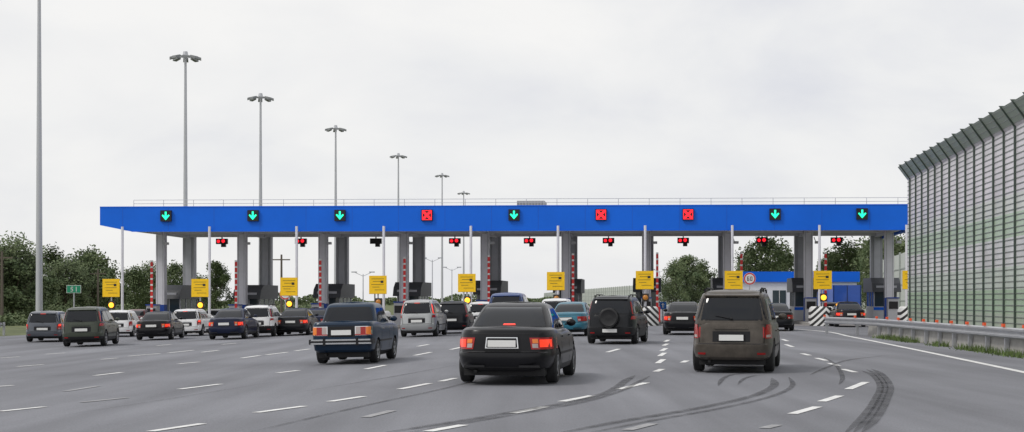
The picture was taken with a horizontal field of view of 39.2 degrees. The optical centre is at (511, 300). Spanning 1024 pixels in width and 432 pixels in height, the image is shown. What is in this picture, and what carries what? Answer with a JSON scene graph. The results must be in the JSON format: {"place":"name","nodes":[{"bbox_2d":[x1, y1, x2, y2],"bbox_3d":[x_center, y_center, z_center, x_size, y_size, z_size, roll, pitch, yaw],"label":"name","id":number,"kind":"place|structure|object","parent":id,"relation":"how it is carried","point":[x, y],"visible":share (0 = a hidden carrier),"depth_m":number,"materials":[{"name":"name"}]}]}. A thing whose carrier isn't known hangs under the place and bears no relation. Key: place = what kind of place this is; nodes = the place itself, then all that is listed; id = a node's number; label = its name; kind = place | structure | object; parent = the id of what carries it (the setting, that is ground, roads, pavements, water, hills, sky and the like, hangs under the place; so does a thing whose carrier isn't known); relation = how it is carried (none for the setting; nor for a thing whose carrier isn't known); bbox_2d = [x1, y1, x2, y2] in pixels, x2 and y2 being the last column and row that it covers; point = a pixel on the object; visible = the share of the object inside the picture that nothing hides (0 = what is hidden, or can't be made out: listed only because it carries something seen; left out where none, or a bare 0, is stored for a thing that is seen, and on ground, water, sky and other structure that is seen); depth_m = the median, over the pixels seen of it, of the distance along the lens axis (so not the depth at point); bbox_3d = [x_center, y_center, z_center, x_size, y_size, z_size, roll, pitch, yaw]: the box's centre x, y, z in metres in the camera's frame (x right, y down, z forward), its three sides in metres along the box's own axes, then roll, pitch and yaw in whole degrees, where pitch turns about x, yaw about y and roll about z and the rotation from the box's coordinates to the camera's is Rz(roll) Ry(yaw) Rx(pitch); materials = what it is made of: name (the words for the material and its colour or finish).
{"place":"outdoors","nodes":[
{"label":"outdoors","id":0,"kind":"place"},
{"bbox_2d":[153,285,199,312],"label":"toll booth","id":1,"kind":"object","parent":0,"point":[179,297],"visible":0.42,"depth_m":102.50,"materials":[{"name":"metal"}]},
{"bbox_2d":[233,285,277,305],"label":"toll booth","id":2,"kind":"object","parent":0,"point":[262,294],"visible":0.29,"depth_m":102.37,"materials":[{"name":"metal"}]},
{"bbox_2d":[313,284,354,304],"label":"toll booth","id":3,"kind":"object","parent":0,"point":[339,293],"visible":0.32,"depth_m":101.95,"materials":[{"name":"metal"}]},
{"bbox_2d":[393,282,431,300],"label":"toll booth","id":4,"kind":"object","parent":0,"point":[420,290],"visible":0.3,"depth_m":101.67,"materials":[{"name":"metal"}]},
{"bbox_2d":[0,301,865,335],"bbox_3d":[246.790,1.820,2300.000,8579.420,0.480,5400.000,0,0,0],"label":"ground","id":5,"kind":"structure","parent":0,"point":[15,330],"depth_m":106.67,"materials":[{"name":"green plant"}]},
{"bbox_2d":[0,251,12,315],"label":"utility pole","id":6,"kind":"object","parent":5,"relation":"on","point":[1,302],"visible":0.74,"depth_m":119.91,"materials":[{"name":"brown wood"}]},
{"bbox_2d":[0,240,34,314],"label":"deciduous tree","id":7,"kind":"object","parent":5,"relation":"on","point":[21,287],"visible":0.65,"depth_m":138.19,"materials":[{"name":"green plant"}]},
{"bbox_2d":[0,230,52,315],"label":"deciduous tree","id":8,"kind":"object","parent":5,"relation":"on","point":[26,254],"visible":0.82,"depth_m":139.44,"materials":[{"name":"green plant"}]},
{"bbox_2d":[17,259,59,313],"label":"deciduous tree","id":9,"kind":"object","parent":5,"relation":"on","point":[54,294],"visible":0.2,"depth_m":149.87,"materials":[{"name":"green plant"}]},
{"bbox_2d":[36,0,42,310],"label":"mast lamp","id":10,"kind":"object","parent":5,"relation":"on","point":[39,283],"visible":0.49,"depth_m":102.85,"materials":[{"name":"silver metal"}]},
{"bbox_2d":[34,242,68,309],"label":"deciduous tree","id":11,"kind":"object","parent":5,"relation":"on","point":[51,257],"visible":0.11,"depth_m":169.49,"materials":[{"name":"green plant"}]},
{"bbox_2d":[44,254,93,308],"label":"deciduous tree","id":12,"kind":"object","parent":5,"relation":"on","point":[58,275],"visible":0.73,"depth_m":159.51,"materials":[{"name":"green plant"}]},
{"bbox_2d":[67,285,80,306],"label":"route number sign","id":13,"kind":"object","parent":5,"relation":"on","point":[73,289],"visible":0.81,"depth_m":109.97,"materials":[{"name":"metal"}]},
{"bbox_2d":[54,244,126,309],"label":"deciduous tree","id":14,"kind":"object","parent":5,"relation":"on","point":[93,260],"visible":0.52,"depth_m":164.32,"materials":[{"name":"green plant"}]},
{"bbox_2d":[118,264,155,309],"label":"deciduous tree","id":15,"kind":"object","parent":5,"relation":"on","point":[135,280],"visible":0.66,"depth_m":179.23,"materials":[{"name":"green plant"}]},
{"bbox_2d":[132,261,167,306],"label":"deciduous tree","id":16,"kind":"object","parent":5,"relation":"on","point":[147,269],"visible":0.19,"depth_m":189.26,"materials":[{"name":"green plant"}]},
{"bbox_2d":[0,303,310,325],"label":"shrubs","id":17,"kind":"object","parent":5,"relation":"on","point":[21,318],"visible":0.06,"depth_m":144.73,"materials":[{"name":"green plant"}]},
{"bbox_2d":[167,259,198,300],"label":"deciduous tree","id":18,"kind":"object","parent":5,"relation":"on","point":[175,273],"visible":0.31,"depth_m":199.22,"materials":[{"name":"green plant"}]},
{"bbox_2d":[170,51,200,205],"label":"mast lamp","id":19,"kind":"object","parent":5,"relation":"on","point":[185,56],"visible":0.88,"depth_m":134.88,"materials":[{"name":"silver metal"}]},
{"bbox_2d":[199,260,232,310],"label":"deciduous tree","id":20,"kind":"object","parent":5,"relation":"on","point":[220,276],"visible":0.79,"depth_m":189.63,"materials":[{"name":"green plant"}]},
{"bbox_2d":[247,93,273,284],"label":"mast lamp","id":21,"kind":"object","parent":5,"relation":"on","point":[260,96],"visible":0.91,"depth_m":159.88,"materials":[{"name":"silver metal"}]},
{"bbox_2d":[325,125,345,283],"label":"mast lamp","id":22,"kind":"object","parent":5,"relation":"on","point":[335,128],"visible":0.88,"depth_m":195.86,"materials":[{"name":"silver metal"}]},
{"bbox_2d":[93,292,588,305],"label":"distant treeline","id":23,"kind":"object","parent":5,"relation":"on","point":[309,298],"visible":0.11,"depth_m":583.49,"materials":[{"name":"green plant"}]},
{"bbox_2d":[390,153,406,281],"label":"mast lamp","id":24,"kind":"object","parent":5,"relation":"on","point":[398,155],"visible":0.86,"depth_m":241.85,"materials":[{"name":"silver metal"}]},
{"bbox_2d":[435,173,448,301],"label":"mast lamp","id":25,"kind":"object","parent":5,"relation":"on","point":[442,175],"visible":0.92,"depth_m":289.83,"materials":[{"name":"silver metal"}]},
{"bbox_2d":[659,257,695,304],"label":"deciduous tree","id":26,"kind":"object","parent":5,"relation":"on","point":[670,291],"visible":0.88,"depth_m":254.29,"materials":[{"name":"green plant"}]},
{"bbox_2d":[669,254,709,302],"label":"deciduous tree","id":27,"kind":"object","parent":5,"relation":"on","point":[690,260],"visible":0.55,"depth_m":258.88,"materials":[{"name":"green plant"}]},
{"bbox_2d":[544,252,904,312],"bbox_3d":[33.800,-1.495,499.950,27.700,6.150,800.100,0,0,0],"label":"panels","id":28,"kind":"object","parent":5,"relation":"on","point":[899,268],"visible":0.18,"depth_m":439.90,"materials":[{"name":"grey"}]},
{"bbox_2d":[734,236,793,271],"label":"deciduous tree","id":29,"kind":"object","parent":5,"relation":"on","point":[760,250],"visible":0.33,"depth_m":218.92,"materials":[{"name":"green plant"}]},
{"bbox_2d":[753,244,793,271],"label":"deciduous tree","id":30,"kind":"object","parent":5,"relation":"on","point":[785,258],"visible":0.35,"depth_m":214.32,"materials":[{"name":"green plant"}]},
{"bbox_2d":[743,272,859,308],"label":"service building","id":31,"kind":"structure","parent":5,"relation":"on","point":[774,284],"depth_m":118.93,"materials":[{"name":"blue metal"}]},
{"bbox_2d":[743,272,859,308],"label":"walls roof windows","id":32,"kind":"structure","parent":31,"relation":"in","point":[775,283],"depth_m":118.93,"materials":[{"name":"blue metal"}]},
{"bbox_2d":[794,321,809,325],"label":"concrete island","id":33,"kind":"structure","parent":5,"relation":"on","point":[803,322],"depth_m":94.37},
{"bbox_2d":[804,297,816,320],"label":"ticket machine","id":34,"kind":"object","parent":33,"relation":"on","point":[810,302],"visible":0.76,"depth_m":96.76,"materials":[{"name":"black"}]},
{"bbox_2d":[813,271,831,305],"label":"yellow warning sign","id":35,"kind":"object","parent":33,"relation":"on","point":[822,280],"visible":0.97,"depth_m":89.57,"materials":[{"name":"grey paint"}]},
{"bbox_2d":[808,306,838,325],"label":"crash cushion","id":36,"kind":"object","parent":5,"relation":"on","point":[816,314],"visible":0.56,"depth_m":87.79,"materials":[{"name":"paint"}]},
{"bbox_2d":[821,236,861,274],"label":"deciduous tree","id":37,"kind":"object","parent":5,"relation":"on","point":[837,256],"visible":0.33,"depth_m":179.43,"materials":[{"name":"green plant"}]},
{"bbox_2d":[850,238,897,308],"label":"deciduous tree","id":38,"kind":"object","parent":5,"relation":"on","point":[865,263],"visible":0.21,"depth_m":164.51,"materials":[{"name":"green plant"}]},
{"bbox_2d":[850,233,904,298],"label":"deciduous tree","id":39,"kind":"object","parent":5,"relation":"on","point":[896,248],"visible":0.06,"depth_m":169.83,"materials":[{"name":"green plant"}]},
{"bbox_2d":[897,306,907,320],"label":"crash cushion","id":40,"kind":"object","parent":5,"relation":"on","point":[902,312],"visible":0.26,"depth_m":87.94,"materials":[{"name":"paint"}]},
{"bbox_2d":[898,92,1023,328],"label":"panels and posts","id":41,"kind":"object","parent":5,"relation":"on","point":[965,224],"visible":0.88,"depth_m":67.92,"materials":[{"name":"grey"}]},
{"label":"concrete island","id":42,"kind":"structure","parent":5,"relation":"on","visible":0},
{"bbox_2d":[725,271,742,288],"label":"yellow warning sign","id":43,"kind":"object","parent":42,"relation":"on","point":[733,279],"visible":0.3,"depth_m":89.83,"materials":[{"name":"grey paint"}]},
{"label":"concrete island","id":44,"kind":"structure","parent":5,"relation":"on","visible":0},
{"bbox_2d":[636,271,653,305],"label":"yellow warning sign","id":45,"kind":"object","parent":44,"relation":"on","point":[644,280],"visible":0.96,"depth_m":90.08,"materials":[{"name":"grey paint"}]},
{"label":"concrete island","id":46,"kind":"structure","parent":5,"relation":"on","visible":0},
{"bbox_2d":[886,297,898,319],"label":"ticket machine","id":47,"kind":"object","parent":46,"relation":"on","point":[892,305],"visible":0.86,"depth_m":96.49,"materials":[{"name":"black"}]},
{"bbox_2d":[473,280,507,299],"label":"toll booth","id":48,"kind":"object","parent":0,"point":[498,286],"visible":0.13,"depth_m":101.17,"materials":[{"name":"metal"}]},
{"bbox_2d":[135,319,868,333],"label":"concrete pavement","id":49,"kind":"structure","parent":0,"point":[661,324],"depth_m":89.43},
{"bbox_2d":[641,306,658,325],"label":"crash cushion","id":50,"kind":"object","parent":49,"relation":"on","point":[653,317],"visible":0.45,"depth_m":88.25,"materials":[{"name":"paint"}]},
{"bbox_2d":[821,285,860,305],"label":"blue truck","id":51,"kind":"object","parent":49,"relation":"on","point":[841,293],"visible":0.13,"depth_m":111.00,"materials":[{"name":"paint"}]},
{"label":"concrete island","id":52,"kind":"structure","parent":49,"relation":"on","visible":0},
{"bbox_2d":[458,274,475,303],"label":"yellow warning sign","id":53,"kind":"object","parent":52,"relation":"on","point":[466,283],"visible":0.91,"depth_m":90.61,"materials":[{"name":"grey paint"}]},
{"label":"concrete island","id":54,"kind":"structure","parent":49,"relation":"on","visible":0},
{"bbox_2d":[547,272,564,297],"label":"yellow warning sign","id":55,"kind":"object","parent":54,"relation":"on","point":[555,281],"visible":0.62,"depth_m":90.36,"materials":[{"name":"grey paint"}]},
{"bbox_2d":[0,306,1023,431],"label":"asphalt road","id":56,"kind":"structure","parent":0,"point":[927,392],"depth_m":26.00,"materials":[{"name":"asphalt"}]},
{"bbox_2d":[26,311,64,341],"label":"hatchback car","id":57,"kind":"object","parent":56,"relation":"on","point":[41,325],"visible":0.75,"depth_m":70.16,"materials":[{"name":"grey paint"}]},
{"bbox_2d":[62,306,119,346],"bbox_3d":[-18.535,1.124,63.350,2.167,1.709,4.404,-1,0,-5],"label":"hatchback car","id":58,"kind":"object","parent":56,"relation":"on","point":[85,324],"visible":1,"depth_m":61.36,"materials":[{"name":"grey paint"}]},
{"bbox_2d":[109,310,142,335],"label":"hatchback car","id":59,"kind":"object","parent":56,"relation":"on","point":[127,321],"visible":0.4,"depth_m":80.39,"materials":[{"name":"white paint"}]},
{"bbox_2d":[136,311,184,339],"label":"sedan car","id":60,"kind":"object","parent":56,"relation":"on","point":[153,324],"visible":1,"depth_m":72.32,"materials":[{"name":"black paint"}]},
{"bbox_2d":[174,309,213,335],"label":"hatchback car","id":61,"kind":"object","parent":56,"relation":"on","point":[195,320],"visible":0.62,"depth_m":81.17,"materials":[{"name":"white paint"}]},
{"bbox_2d":[208,308,258,338],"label":"sedan car","id":62,"kind":"object","parent":56,"relation":"on","point":[243,323],"visible":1,"depth_m":70.42,"materials":[{"name":"blue paint"}]},
{"bbox_2d":[244,304,284,335],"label":"suv car","id":63,"kind":"object","parent":56,"relation":"on","point":[266,318],"visible":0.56,"depth_m":75.16,"materials":[{"name":"white paint"}]},
{"bbox_2d":[277,308,318,334],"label":"sedan car","id":64,"kind":"object","parent":56,"relation":"on","point":[290,320],"visible":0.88,"depth_m":76.76,"materials":[{"name":"black paint"}]},
{"bbox_2d":[299,308,326,332],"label":"sedan car","id":65,"kind":"object","parent":56,"relation":"on","point":[320,312],"visible":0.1,"depth_m":82.18,"materials":[{"name":"blue paint"}]},
{"bbox_2d":[309,302,397,362],"bbox_3d":[-4.202,0.843,38.941,1.962,1.610,4.210,-1,0,6],"label":"sedan car","id":66,"kind":"object","parent":56,"relation":"on","point":[345,330],"visible":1,"depth_m":37.24,"materials":[{"name":"blue paint"}]},
{"bbox_2d":[65,386,780,429],"bbox_3d":[-3.417,1.643,22.326,16.068,0.149,2.989,0,0,43],"label":"worn marking","id":67,"kind":"object","parent":56,"relation":"on","point":[630,428],"visible":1,"depth_m":19.39,"materials":[{"name":"paint"}]},
{"bbox_2d":[400,299,447,336],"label":"minivan car","id":68,"kind":"object","parent":56,"relation":"on","point":[423,316],"visible":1,"depth_m":67.40,"materials":[{"name":"silver paint"}]},
{"bbox_2d":[2,339,868,430],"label":"lane markings","id":69,"kind":"object","parent":56,"relation":"on","point":[794,412],"visible":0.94,"depth_m":25.53,"materials":[{"name":"paint"}]},
{"bbox_2d":[439,301,475,332],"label":"suv car","id":70,"kind":"object","parent":56,"relation":"on","point":[459,315],"visible":0.55,"depth_m":73.49,"materials":[{"name":"black paint"}]},
{"bbox_2d":[469,301,488,321],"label":"hatchback car","id":71,"kind":"object","parent":56,"relation":"on","point":[478,307],"visible":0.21,"depth_m":83.19,"materials":[{"name":"white paint"}]},
{"bbox_2d":[489,292,527,303],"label":"van","id":72,"kind":"object","parent":56,"relation":"on","point":[505,297],"visible":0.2,"depth_m":69.32,"materials":[{"name":"blue paint"}]},
{"bbox_2d":[459,301,575,382],"bbox_3d":[0.167,0.791,28.707,2.060,1.540,4.755,0,0,9],"label":"sedan car","id":73,"kind":"object","parent":56,"relation":"on","point":[518,338],"visible":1,"depth_m":26.63,"materials":[{"name":"black paint"}]},
{"bbox_2d":[164,356,891,431],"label":"skid marks","id":74,"kind":"object","parent":56,"relation":"on","point":[671,411],"visible":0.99,"depth_m":22.19,"materials":[{"name":"grey rubber"}]},
{"bbox_2d":[542,298,570,308],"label":"suv car","id":75,"kind":"object","parent":56,"relation":"on","point":[553,302],"visible":0.09,"depth_m":75.03,"materials":[{"name":"white paint"}]},
{"bbox_2d":[554,302,589,335],"bbox_3d":[2.773,0.812,64.746,2.015,1.511,4.754,-1,0,11],"label":"sedan car","id":76,"kind":"object","parent":56,"relation":"on","point":[578,312],"visible":0.44,"depth_m":62.67,"materials":[{"name":"teal paint"}]},
{"bbox_2d":[587,294,649,343],"bbox_3d":[3.927,0.671,53.112,2.184,1.778,4.578,0,0,12],"label":"suv car","id":77,"kind":"object","parent":56,"relation":"on","point":[616,317],"visible":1,"depth_m":51.22,"materials":[{"name":"black paint"}]},
{"bbox_2d":[663,301,697,333],"bbox_3d":[8.021,0.805,66.921,2.015,1.511,4.754,0,0,9],"label":"sedan car","id":78,"kind":"object","parent":56,"relation":"on","point":[679,316],"visible":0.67,"depth_m":64.78,"materials":[{"name":"black paint"}]},
{"bbox_2d":[690,259,717,304],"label":"deciduous tree","id":79,"kind":"object","parent":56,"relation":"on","point":[703,268],"visible":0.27,"depth_m":268.91,"materials":[{"name":"green plant"}]},
{"bbox_2d":[693,287,786,371],"bbox_3d":[5.186,0.639,32.914,2.135,1.843,4.404,0,0,13],"label":"minivan car","id":80,"kind":"object","parent":56,"relation":"on","point":[736,326],"visible":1,"depth_m":30.91,"materials":[{"name":"brown paint"}]},
{"bbox_2d":[772,303,793,330],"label":"sedan car","id":81,"kind":"object","parent":56,"relation":"on","point":[787,323],"visible":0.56,"depth_m":73.15,"materials":[{"name":"black paint"}]},
{"bbox_2d":[828,301,865,326],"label":"sedan car","id":82,"kind":"object","parent":56,"relation":"on","point":[848,309],"visible":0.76,"depth_m":84.60,"materials":[{"name":"black paint"}]},
{"bbox_2d":[799,329,1023,372],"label":"edge line","id":83,"kind":"object","parent":56,"relation":"on","point":[935,353],"visible":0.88,"depth_m":40.77,"materials":[{"name":"paint"}]},
{"bbox_2d":[824,315,1023,351],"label":"guardrail","id":84,"kind":"object","parent":56,"relation":"on","point":[1002,331],"visible":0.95,"depth_m":49.87,"materials":[{"name":"grey"}]},
{"bbox_2d":[872,333,1023,358],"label":"weeds","id":85,"kind":"object","parent":56,"relation":"on","point":[982,349],"visible":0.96,"depth_m":45.09,"materials":[{"name":"plant"}]},
{"label":"gravel verge","id":86,"kind":"structure","parent":56,"relation":"on","visible":0},
{"bbox_2d":[868,325,1023,353],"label":"concrete barrier","id":87,"kind":"object","parent":86,"relation":"on","point":[998,343],"visible":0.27,"depth_m":47.78,"materials":[{"name":"concrete"}]},
{"bbox_2d":[0,0,1023,300],"label":"sky","id":88,"kind":"structure","parent":0,"point":[705,102],"materials":[{"name":"white"}]},
{"bbox_2d":[553,279,584,301],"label":"toll booth","id":89,"kind":"object","parent":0,"point":[579,287],"visible":0.29,"depth_m":101.13,"materials":[{"name":"metal"}]},
{"bbox_2d":[633,278,660,306],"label":"toll booth","id":90,"kind":"object","parent":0,"point":[639,293],"visible":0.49,"depth_m":100.87,"materials":[{"name":"metal"}]},
{"bbox_2d":[711,278,722,290],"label":"toll booth","id":91,"kind":"object","parent":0,"point":[716,283],"visible":0.03,"depth_m":100.34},
{"bbox_2d":[787,278,817,320],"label":"toll booth","id":92,"kind":"object","parent":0,"point":[795,287],"visible":0.57,"depth_m":100.37,"materials":[{"name":"metal"}]},
{"bbox_2d":[863,278,900,318],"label":"toll booth","id":93,"kind":"object","parent":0,"point":[873,288],"visible":0.52,"depth_m":100.13,"materials":[{"name":"metal"}]},
{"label":"concrete island","id":94,"kind":"structure","parent":0,"visible":0},
{"bbox_2d":[103,279,119,309],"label":"yellow warning sign","id":95,"kind":"object","parent":94,"relation":"on","point":[111,288],"visible":0.97,"depth_m":91.70,"materials":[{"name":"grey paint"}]},
{"bbox_2d":[150,260,152,311],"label":"boom barrier","id":96,"kind":"object","parent":94,"relation":"on","point":[151,285],"visible":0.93,"depth_m":96.82,"materials":[{"name":"metal"}]},
{"bbox_2d":[100,197,907,320],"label":"toll plaza canopy","id":97,"kind":"object","parent":94,"relation":"on","point":[803,224],"visible":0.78,"depth_m":93.57,"materials":[{"name":"metal"}]},
{"bbox_2d":[160,210,171,221],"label":"lane signal","id":98,"kind":"object","parent":97,"relation":"attached to","point":[165,215],"visible":1,"depth_m":93.63,"materials":[{"name":"black"}]},
{"bbox_2d":[508,209,519,220],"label":"lane signal","id":99,"kind":"object","parent":97,"relation":"attached to","point":[513,214],"visible":1,"depth_m":92.55,"materials":[{"name":"black"}]},
{"bbox_2d":[769,208,780,219],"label":"lane signal","id":100,"kind":"object","parent":97,"relation":"attached to","point":[774,213],"visible":1,"depth_m":91.76,"materials":[{"name":"black"}]},
{"bbox_2d":[856,208,867,219],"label":"lane signal","id":101,"kind":"object","parent":97,"relation":"attached to","point":[861,213],"visible":1,"depth_m":91.50,"materials":[{"name":"black"}]},
{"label":"concrete island","id":102,"kind":"structure","parent":0,"visible":0},
{"bbox_2d":[191,279,208,308],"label":"yellow warning sign","id":103,"kind":"object","parent":102,"relation":"on","point":[200,288],"visible":0.97,"depth_m":91.42,"materials":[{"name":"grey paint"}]},
{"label":"concrete island","id":104,"kind":"structure","parent":0,"visible":0},
{"bbox_2d":[280,278,297,307],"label":"yellow warning sign","id":105,"kind":"object","parent":104,"relation":"on","point":[288,287],"visible":0.96,"depth_m":91.15,"materials":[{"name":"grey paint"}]},
{"bbox_2d":[319,259,321,307],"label":"boom barrier","id":106,"kind":"object","parent":104,"relation":"on","point":[320,283],"visible":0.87,"depth_m":96.28,"materials":[{"name":"metal"}]},
{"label":"concrete island","id":107,"kind":"structure","parent":0,"visible":0},
{"bbox_2d":[369,276,386,305],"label":"yellow warning sign","id":108,"kind":"object","parent":107,"relation":"on","point":[377,285],"visible":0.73,"depth_m":90.89,"materials":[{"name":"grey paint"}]},
{"bbox_2d":[393,301,402,324],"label":"ticket machine","id":109,"kind":"object","parent":107,"relation":"on","point":[398,305],"visible":0.57,"depth_m":98.08,"materials":[{"name":"metal"}]},
{"bbox_2d":[403,257,405,303],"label":"boom barrier","id":110,"kind":"object","parent":107,"relation":"on","point":[404,279],"visible":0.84,"depth_m":96.01,"materials":[{"name":"metal"}]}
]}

